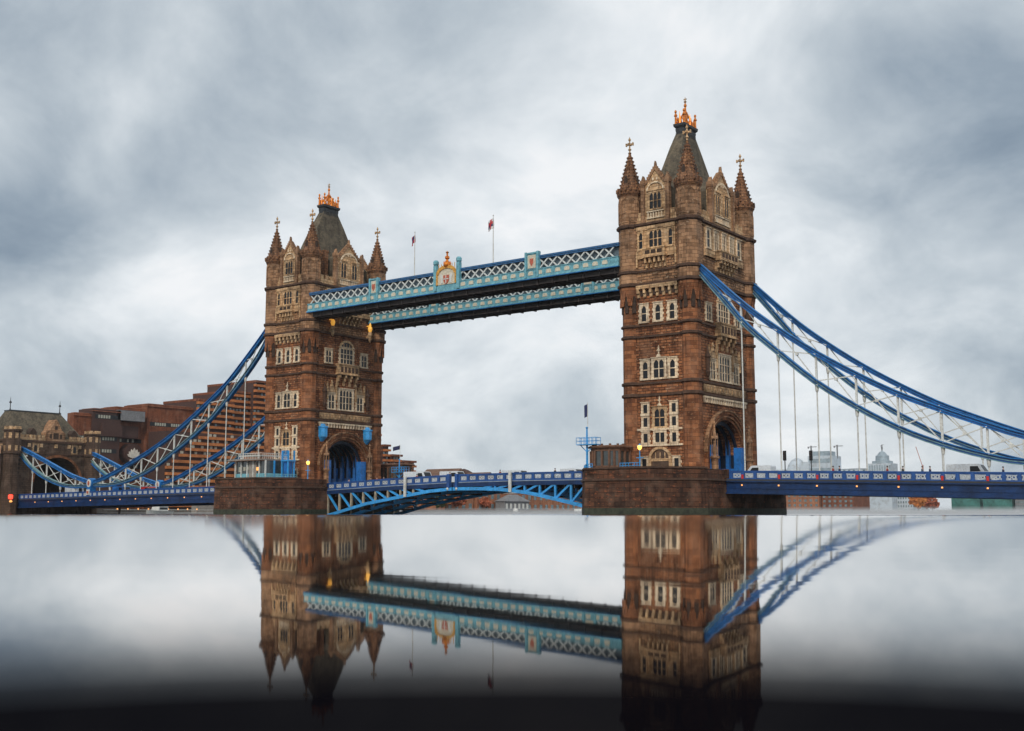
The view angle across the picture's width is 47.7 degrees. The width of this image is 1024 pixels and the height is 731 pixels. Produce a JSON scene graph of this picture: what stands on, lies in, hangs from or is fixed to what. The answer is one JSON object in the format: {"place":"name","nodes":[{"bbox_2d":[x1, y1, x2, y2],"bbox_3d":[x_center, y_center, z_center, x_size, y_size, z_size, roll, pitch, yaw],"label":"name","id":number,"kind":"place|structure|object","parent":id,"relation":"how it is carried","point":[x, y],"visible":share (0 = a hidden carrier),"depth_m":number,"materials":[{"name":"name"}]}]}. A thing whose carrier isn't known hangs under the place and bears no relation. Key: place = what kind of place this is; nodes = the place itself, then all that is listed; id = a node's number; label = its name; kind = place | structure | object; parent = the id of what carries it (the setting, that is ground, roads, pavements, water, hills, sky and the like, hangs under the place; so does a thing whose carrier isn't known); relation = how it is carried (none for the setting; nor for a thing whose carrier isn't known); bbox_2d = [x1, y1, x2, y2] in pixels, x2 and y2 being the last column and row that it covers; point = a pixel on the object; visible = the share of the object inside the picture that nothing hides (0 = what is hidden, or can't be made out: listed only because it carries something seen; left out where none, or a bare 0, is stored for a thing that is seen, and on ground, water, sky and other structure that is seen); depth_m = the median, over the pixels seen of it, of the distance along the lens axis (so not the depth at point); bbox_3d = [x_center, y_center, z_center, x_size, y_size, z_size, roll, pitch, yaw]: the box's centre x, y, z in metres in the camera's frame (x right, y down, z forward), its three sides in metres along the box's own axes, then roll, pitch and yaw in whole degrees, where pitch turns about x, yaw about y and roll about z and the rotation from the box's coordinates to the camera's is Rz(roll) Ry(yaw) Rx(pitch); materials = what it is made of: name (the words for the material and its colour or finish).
{"place":"outdoors","nodes":[
{"label":"outdoors","id":0,"kind":"place"},
{"bbox_2d":[0,514,1023,730],"bbox_3d":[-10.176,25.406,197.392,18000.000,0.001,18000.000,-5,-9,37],"label":"water","id":1,"kind":"structure","parent":0,"point":[453,622],"depth_m":1.93,"materials":[{"name":"liquid"}]},
{"bbox_2d":[96,505,213,513],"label":"jetty","id":2,"kind":"object","parent":1,"relation":"on","point":[205,509],"visible":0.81,"depth_m":316.69,"materials":[{"name":"paint"}]},
{"bbox_2d":[146,506,173,513],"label":"boat","id":3,"kind":"object","parent":1,"relation":"on","point":[159,510],"visible":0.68,"depth_m":299.85,"materials":[{"name":"white"}]},
{"bbox_2d":[213,477,398,513],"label":"bridge pier","id":4,"kind":"structure","parent":1,"relation":"in","point":[269,495],"depth_m":210.81,"materials":[{"name":"brick"}]},
{"bbox_2d":[227,458,292,477],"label":"glazed pavilion","id":5,"kind":"structure","parent":4,"relation":"on","point":[253,467],"depth_m":215.27,"materials":[{"name":"grey glass"}]},
{"bbox_2d":[238,453,280,458],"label":"roof railing","id":6,"kind":"object","parent":5,"relation":"on","point":[252,455],"visible":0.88,"depth_m":216.08,"materials":[{"name":"metal"}]},
{"bbox_2d":[281,450,295,475],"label":"signal kiosk","id":7,"kind":"object","parent":4,"relation":"on","point":[287,463],"visible":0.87,"depth_m":215.33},
{"bbox_2d":[263,184,387,486],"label":"bridge tower","id":8,"kind":"structure","parent":4,"relation":"on","point":[323,404],"depth_m":227.24,"materials":[{"name":"brick"}]},
{"bbox_2d":[92,329,264,494],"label":"suspension chain","id":9,"kind":"object","parent":8,"relation":"hanging from","point":[211,400],"visible":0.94,"depth_m":240.97,"materials":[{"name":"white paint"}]},
{"bbox_2d":[161,416,264,487],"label":"suspension chain","id":10,"kind":"object","parent":8,"relation":"hanging from","point":[228,465],"visible":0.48,"depth_m":263.46,"materials":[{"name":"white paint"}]},
{"bbox_2d":[275,392,281,409],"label":"window","id":11,"kind":"structure","parent":8,"relation":"in","point":[278,404],"depth_m":225.47,"materials":[{"name":"beige glass"}]},
{"bbox_2d":[276,348,282,364],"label":"window","id":12,"kind":"structure","parent":8,"relation":"in","point":[279,354],"depth_m":226.57,"materials":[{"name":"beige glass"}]},
{"bbox_2d":[280,429,291,446],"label":"window","id":13,"kind":"structure","parent":8,"relation":"in","point":[286,433],"depth_m":223.11,"materials":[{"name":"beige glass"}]},
{"bbox_2d":[281,391,291,408],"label":"window","id":14,"kind":"structure","parent":8,"relation":"in","point":[286,395],"depth_m":224.04,"materials":[{"name":"beige glass"}]},
{"bbox_2d":[284,347,291,363],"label":"window","id":15,"kind":"structure","parent":8,"relation":"in","point":[288,352],"depth_m":225.14,"materials":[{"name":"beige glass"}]},
{"bbox_2d":[283,288,292,304],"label":"window","id":16,"kind":"structure","parent":8,"relation":"in","point":[287,295],"depth_m":226.35,"materials":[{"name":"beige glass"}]},
{"bbox_2d":[284,259,293,275],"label":"window","id":17,"kind":"structure","parent":8,"relation":"in","point":[289,264],"depth_m":227.07,"materials":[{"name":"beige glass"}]},
{"bbox_2d":[291,391,298,407],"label":"window","id":18,"kind":"structure","parent":8,"relation":"in","point":[295,394],"depth_m":222.62,"materials":[{"name":"beige glass"}]},
{"bbox_2d":[293,346,300,362],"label":"window","id":19,"kind":"structure","parent":8,"relation":"in","point":[296,358],"depth_m":223.66,"materials":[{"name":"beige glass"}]},
{"bbox_2d":[324,347,332,363],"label":"window","id":20,"kind":"structure","parent":8,"relation":"in","point":[328,352],"depth_m":225.58,"materials":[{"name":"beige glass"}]},
{"bbox_2d":[326,392,335,409],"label":"window","id":21,"kind":"structure","parent":8,"relation":"in","point":[331,401],"depth_m":225.30,"materials":[{"name":"beige glass"}]},
{"bbox_2d":[340,260,347,279],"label":"window","id":22,"kind":"structure","parent":8,"relation":"in","point":[343,266],"depth_m":230.36,"materials":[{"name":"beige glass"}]},
{"bbox_2d":[337,388,354,411],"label":"window","id":23,"kind":"structure","parent":8,"relation":"in","point":[345,397],"depth_m":228.46,"materials":[{"name":"beige glass"}]},
{"bbox_2d":[338,346,354,364],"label":"window","id":24,"kind":"structure","parent":8,"relation":"in","point":[346,355],"depth_m":229.52,"materials":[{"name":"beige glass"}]},
{"bbox_2d":[351,263,358,281],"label":"window","id":25,"kind":"structure","parent":8,"relation":"in","point":[354,269],"depth_m":232.74,"materials":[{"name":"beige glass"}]},
{"bbox_2d":[355,395,363,412],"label":"window","id":26,"kind":"structure","parent":8,"relation":"in","point":[359,407],"depth_m":231.52,"materials":[{"name":"beige glass"}]},
{"bbox_2d":[359,353,368,368],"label":"window","id":27,"kind":"structure","parent":8,"relation":"in","point":[363,357],"depth_m":233.39,"materials":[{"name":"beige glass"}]},
{"bbox_2d":[381,462,414,483],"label":"control cabin","id":28,"kind":"object","parent":4,"relation":"on","point":[386,473],"visible":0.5,"depth_m":237.00,"materials":[{"name":"metal"}]},
{"bbox_2d":[381,467,410,478],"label":"window glass","id":29,"kind":"structure","parent":28,"relation":"in","point":[394,475],"depth_m":237.10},
{"bbox_2d":[391,445,408,483],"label":"signal mast","id":30,"kind":"object","parent":4,"relation":"on","point":[398,469],"visible":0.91,"depth_m":234.00,"materials":[{"name":"blue metal"}]},
{"bbox_2d":[326,474,511,513],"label":"bascule leaf","id":31,"kind":"object","parent":4,"relation":"on","point":[406,491],"visible":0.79,"depth_m":210.86,"materials":[{"name":"metal"}]},
{"bbox_2d":[403,471,435,482],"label":"white van","id":32,"kind":"object","parent":31,"relation":"on","point":[413,474],"visible":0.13,"depth_m":210.56,"materials":[{"name":"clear metal"}]},
{"bbox_2d":[440,471,463,481],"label":"white van","id":33,"kind":"object","parent":31,"relation":"on","point":[453,473],"visible":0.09,"depth_m":205.98,"materials":[{"name":"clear metal"}]},
{"bbox_2d":[581,466,786,514],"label":"bridge pier","id":34,"kind":"structure","parent":1,"relation":"in","point":[665,490],"depth_m":162.01,"materials":[{"name":"brick"}]},
{"bbox_2d":[453,471,581,506],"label":"bascule leaf","id":35,"kind":"object","parent":34,"relation":"attached to","point":[553,485],"visible":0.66,"depth_m":189.52,"materials":[{"name":"metal"}]},
{"bbox_2d":[576,402,600,467],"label":"signal mast","id":36,"kind":"object","parent":34,"relation":"on","point":[586,415],"visible":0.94,"depth_m":175.59,"materials":[{"name":"blue metal"}]},
{"bbox_2d":[588,443,633,467],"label":"control cabin","id":37,"kind":"object","parent":34,"relation":"on","point":[609,455],"visible":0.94,"depth_m":173.51,"materials":[{"name":"brown stone"}]},
{"bbox_2d":[596,451,628,465],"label":"window glass","id":38,"kind":"structure","parent":37,"relation":"in","point":[598,453],"depth_m":173.59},
{"bbox_2d":[616,99,756,475],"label":"bridge tower","id":39,"kind":"structure","parent":34,"relation":"on","point":[682,215],"depth_m":177.13,"materials":[{"name":"brick"}]},
{"bbox_2d":[306,242,619,319],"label":"walkway","id":40,"kind":"structure","parent":39,"relation":"attached to","point":[447,281],"depth_m":199.08,"materials":[{"name":"blue metal"}]},
{"bbox_2d":[488,215,493,262],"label":"flagpole","id":41,"kind":"object","parent":40,"relation":"on","point":[490,224],"visible":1,"depth_m":199.07,"materials":[{"name":"metal"}]},
{"bbox_2d":[368,278,619,329],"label":"walkway","id":42,"kind":"structure","parent":39,"relation":"attached to","point":[600,291],"depth_m":215.86,"materials":[{"name":"teal metal"}]},
{"bbox_2d":[637,230,643,250],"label":"window","id":43,"kind":"structure","parent":39,"relation":"in","point":[640,232],"depth_m":178.75,"materials":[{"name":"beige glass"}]},
{"bbox_2d":[638,302,649,323],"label":"window","id":44,"kind":"structure","parent":39,"relation":"in","point":[644,314],"depth_m":177.53,"materials":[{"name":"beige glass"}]},
{"bbox_2d":[640,415,649,428],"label":"window","id":45,"kind":"structure","parent":39,"relation":"in","point":[645,419],"depth_m":175.42,"materials":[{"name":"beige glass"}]},
{"bbox_2d":[640,402,649,414],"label":"window","id":46,"kind":"structure","parent":39,"relation":"in","point":[645,406],"depth_m":175.64,"materials":[{"name":"beige glass"}]},
{"bbox_2d":[639,358,650,380],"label":"window","id":47,"kind":"structure","parent":39,"relation":"in","point":[645,372],"depth_m":176.37,"materials":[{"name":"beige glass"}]},
{"bbox_2d":[641,431,650,444],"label":"window","id":48,"kind":"structure","parent":39,"relation":"in","point":[645,436],"depth_m":175.12,"materials":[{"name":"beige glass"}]},
{"bbox_2d":[647,226,662,246],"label":"window","id":49,"kind":"structure","parent":39,"relation":"in","point":[655,236],"depth_m":177.27,"materials":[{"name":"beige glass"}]},
{"bbox_2d":[647,188,662,210],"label":"window","id":50,"kind":"structure","parent":39,"relation":"in","point":[655,195],"depth_m":178.10,"materials":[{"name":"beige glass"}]},
{"bbox_2d":[652,301,663,321],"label":"window","id":51,"kind":"structure","parent":39,"relation":"in","point":[657,309],"depth_m":176.07,"materials":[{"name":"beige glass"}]},
{"bbox_2d":[650,356,666,379],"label":"window","id":52,"kind":"structure","parent":39,"relation":"in","point":[658,364],"depth_m":174.99,"materials":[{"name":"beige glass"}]},
{"bbox_2d":[651,405,667,427],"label":"window","id":53,"kind":"structure","parent":39,"relation":"in","point":[659,414],"depth_m":174.04,"materials":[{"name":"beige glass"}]},
{"bbox_2d":[648,446,671,465],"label":"window","id":54,"kind":"structure","parent":39,"relation":"in","point":[658,456],"depth_m":173.25,"materials":[{"name":"beige stone"}]},
{"bbox_2d":[652,429,667,443],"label":"window","id":55,"kind":"structure","parent":39,"relation":"in","point":[659,436],"depth_m":173.59,"materials":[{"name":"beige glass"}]},
{"bbox_2d":[667,225,673,246],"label":"window","id":56,"kind":"structure","parent":39,"relation":"in","point":[670,234],"depth_m":175.68,"materials":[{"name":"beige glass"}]},
{"bbox_2d":[666,299,677,320],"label":"window","id":57,"kind":"structure","parent":39,"relation":"in","point":[672,306],"depth_m":174.65,"materials":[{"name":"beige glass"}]},
{"bbox_2d":[666,356,678,378],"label":"window","id":58,"kind":"structure","parent":39,"relation":"in","point":[672,361],"depth_m":173.55,"materials":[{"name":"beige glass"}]},
{"bbox_2d":[668,400,678,413],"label":"window","id":59,"kind":"structure","parent":39,"relation":"in","point":[673,404],"depth_m":172.79,"materials":[{"name":"beige glass"}]},
{"bbox_2d":[669,413,678,426],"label":"window","id":60,"kind":"structure","parent":39,"relation":"in","point":[674,420],"depth_m":172.45,"materials":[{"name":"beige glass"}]},
{"bbox_2d":[669,429,679,442],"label":"window","id":61,"kind":"structure","parent":39,"relation":"in","point":[674,435],"depth_m":172.18,"materials":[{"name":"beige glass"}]},
{"bbox_2d":[671,455,681,465],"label":"window","id":62,"kind":"structure","parent":39,"relation":"in","point":[676,459],"depth_m":171.57,"materials":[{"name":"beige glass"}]},
{"bbox_2d":[704,301,712,322],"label":"window","id":63,"kind":"structure","parent":39,"relation":"in","point":[708,305],"depth_m":176.50,"materials":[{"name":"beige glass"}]},
{"bbox_2d":[705,226,711,249],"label":"window","id":64,"kind":"structure","parent":39,"relation":"in","point":[708,229],"depth_m":177.58,"materials":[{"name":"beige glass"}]},
{"bbox_2d":[709,358,717,381],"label":"window","id":65,"kind":"structure","parent":39,"relation":"in","point":[713,375],"depth_m":176.32,"materials":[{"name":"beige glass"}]},
{"bbox_2d":[713,229,719,250],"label":"window","id":66,"kind":"structure","parent":39,"relation":"in","point":[715,232],"depth_m":179.60,"materials":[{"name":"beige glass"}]},
{"bbox_2d":[715,191,721,216],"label":"window","id":67,"kind":"structure","parent":39,"relation":"in","point":[718,195],"depth_m":181.34,"materials":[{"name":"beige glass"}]},
{"bbox_2d":[716,300,729,323],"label":"window","id":68,"kind":"structure","parent":39,"relation":"in","point":[723,314],"depth_m":180.37,"materials":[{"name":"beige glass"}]},
{"bbox_2d":[721,232,726,251],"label":"window","id":69,"kind":"structure","parent":39,"relation":"in","point":[723,236],"depth_m":181.65,"materials":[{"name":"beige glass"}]},
{"bbox_2d":[717,353,732,383],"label":"window","id":70,"kind":"structure","parent":39,"relation":"in","point":[724,361],"depth_m":179.41,"materials":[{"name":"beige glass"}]},
{"bbox_2d":[723,195,730,219],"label":"window","id":71,"kind":"structure","parent":39,"relation":"in","point":[726,205],"depth_m":183.66,"materials":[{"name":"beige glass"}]},
{"bbox_2d":[728,236,734,253],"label":"window","id":72,"kind":"structure","parent":39,"relation":"in","point":[731,239],"depth_m":183.80,"materials":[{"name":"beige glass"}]},
{"bbox_2d":[732,363,740,385],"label":"window","id":73,"kind":"structure","parent":39,"relation":"in","point":[735,375],"depth_m":182.50,"materials":[{"name":"beige glass"}]},
{"bbox_2d":[736,239,741,261],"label":"window","id":74,"kind":"structure","parent":39,"relation":"in","point":[738,242],"depth_m":185.89,"materials":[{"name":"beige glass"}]},
{"bbox_2d":[699,263,1023,477],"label":"suspension chain","id":75,"kind":"object","parent":39,"relation":"hanging from","point":[708,277],"visible":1,"depth_m":157.29,"materials":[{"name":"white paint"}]},
{"bbox_2d":[725,471,1023,499],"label":"suspended span","id":76,"kind":"object","parent":75,"relation":"hanging from","point":[915,484],"visible":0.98,"depth_m":153.31,"materials":[{"name":"metal"}]},
{"bbox_2d":[747,465,775,477],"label":"white van","id":77,"kind":"object","parent":76,"relation":"on","point":[763,468],"visible":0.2,"depth_m":169.20,"materials":[{"name":"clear metal"}]},
{"bbox_2d":[946,464,995,479],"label":"white van","id":78,"kind":"object","parent":76,"relation":"on","point":[965,467],"visible":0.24,"depth_m":152.27,"materials":[{"name":"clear metal"}]},
{"bbox_2d":[752,283,1023,478],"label":"suspension chain","id":79,"kind":"object","parent":39,"relation":"hanging from","point":[761,296],"visible":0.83,"depth_m":174.51,"materials":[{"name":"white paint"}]},
{"bbox_2d":[929,510,970,513],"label":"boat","id":80,"kind":"object","parent":1,"relation":"on","point":[946,512],"visible":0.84,"depth_m":649.32,"materials":[{"name":"white glass"}]},
{"bbox_2d":[0,0,1023,510],"label":"sky","id":81,"kind":"structure","parent":0,"point":[152,152],"materials":[{"name":"grey"}]},
{"bbox_2d":[776,458,802,473],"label":"domed block","id":82,"kind":"structure","parent":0,"point":[792,465],"depth_m":1004.06,"materials":[{"name":"stone"}]},
{"bbox_3d":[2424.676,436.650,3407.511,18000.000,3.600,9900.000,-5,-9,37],"label":"ground","id":83,"kind":"structure","parent":0,"visible":0},
{"bbox_2d":[0,399,101,513],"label":"gatehouse","id":84,"kind":"object","parent":83,"relation":"on","point":[57,439],"visible":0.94,"depth_m":287.02,"materials":[{"name":"stone"}]},
{"bbox_2d":[20,447,86,493],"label":"suspension chain","id":85,"kind":"object","parent":84,"relation":"hanging from","point":[35,470],"visible":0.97,"depth_m":271.99,"materials":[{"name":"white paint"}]},
{"bbox_2d":[17,486,214,507],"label":"suspended span","id":86,"kind":"object","parent":85,"relation":"hanging from","point":[194,496],"visible":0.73,"depth_m":255.33,"materials":[{"name":"metal"}]},
{"bbox_2d":[86,478,96,495],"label":"chain joint","id":87,"kind":"object","parent":86,"relation":"on","point":[89,484],"visible":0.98,"depth_m":260.85,"materials":[{"name":"white paint"}]},
{"bbox_2d":[91,452,155,490],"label":"suspension chain","id":88,"kind":"object","parent":84,"relation":"hanging from","point":[97,467],"visible":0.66,"depth_m":287.62,"materials":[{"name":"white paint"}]},
{"bbox_2d":[67,380,416,508],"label":"hotel","id":89,"kind":"structure","parent":83,"relation":"on","point":[129,432],"depth_m":376.06,"materials":[{"name":"brick"}]},
{"bbox_2d":[414,468,473,509],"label":"brick house","id":90,"kind":"structure","parent":83,"relation":"on","point":[469,505],"depth_m":435.78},
{"bbox_2d":[467,472,500,509],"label":"brick house","id":91,"kind":"structure","parent":83,"relation":"on","point":[491,498],"depth_m":446.18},
{"bbox_2d":[478,497,492,509],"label":"tree","id":92,"kind":"object","parent":83,"relation":"on","point":[484,502],"visible":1,"depth_m":440.19,"materials":[{"name":"orange plant"}]},
{"bbox_2d":[495,494,530,509],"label":"stone pavilion","id":93,"kind":"structure","parent":83,"relation":"on","point":[510,502],"depth_m":448.85,"materials":[{"name":"grey stone"}]},
{"bbox_2d":[501,493,575,509],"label":"brick terrace","id":94,"kind":"structure","parent":83,"relation":"on","point":[538,503],"depth_m":475.75,"materials":[{"name":"brick"}]},
{"bbox_2d":[97,509,1023,513],"bbox_3d":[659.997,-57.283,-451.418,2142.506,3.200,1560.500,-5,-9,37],"label":"embankment wall","id":95,"kind":"structure","parent":83,"relation":"on","point":[572,511],"depth_m":460.04,"materials":[{"name":"concrete"}]},
{"bbox_2d":[786,495,821,510],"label":"brick wharf","id":96,"kind":"structure","parent":83,"relation":"on","point":[803,503],"depth_m":745.39,"materials":[{"name":"brick"}]},
{"bbox_2d":[800,451,840,473],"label":"tower block","id":97,"kind":"structure","parent":83,"relation":"on","point":[825,464],"depth_m":992.81,"materials":[{"name":"stone"}]},
{"bbox_2d":[822,496,869,510],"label":"brick wharf","id":98,"kind":"structure","parent":83,"relation":"on","point":[840,503],"depth_m":734.92,"materials":[{"name":"brown brick"}]},
{"bbox_2d":[837,468,866,478],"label":"terrace","id":99,"kind":"structure","parent":83,"relation":"on","point":[857,469],"depth_m":983.46,"materials":[{"name":"stone"}]},
{"bbox_2d":[868,444,897,510],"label":"domed hall","id":100,"kind":"structure","parent":83,"relation":"on","point":[881,462],"depth_m":953.98,"materials":[{"name":"stone"}]},
{"bbox_2d":[897,497,928,510],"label":"riverside block","id":101,"kind":"structure","parent":83,"relation":"on","point":[903,504],"depth_m":786.47,"materials":[{"name":"concrete"}]},
{"bbox_2d":[908,497,926,510],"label":"tree","id":102,"kind":"object","parent":83,"relation":"on","point":[918,503],"visible":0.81,"depth_m":758.01,"materials":[{"name":"orange plant"}]},
{"bbox_2d":[923,498,939,510],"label":"tree","id":103,"kind":"object","parent":83,"relation":"on","point":[930,503],"visible":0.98,"depth_m":755.03,"materials":[{"name":"brown plant"}]},
{"bbox_2d":[951,498,982,510],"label":"riverside block","id":104,"kind":"structure","parent":83,"relation":"on","point":[960,504],"depth_m":761.70,"materials":[{"name":"teal glass"}]},
{"bbox_2d":[983,499,1015,510],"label":"riverside block","id":105,"kind":"structure","parent":83,"relation":"on","point":[998,504],"depth_m":749.75,"materials":[{"name":"teal glass"}]},
{"bbox_2d":[1015,500,1023,510],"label":"riverside block","id":106,"kind":"structure","parent":83,"relation":"on","point":[1019,504],"depth_m":741.96,"materials":[{"name":"grey stone"}]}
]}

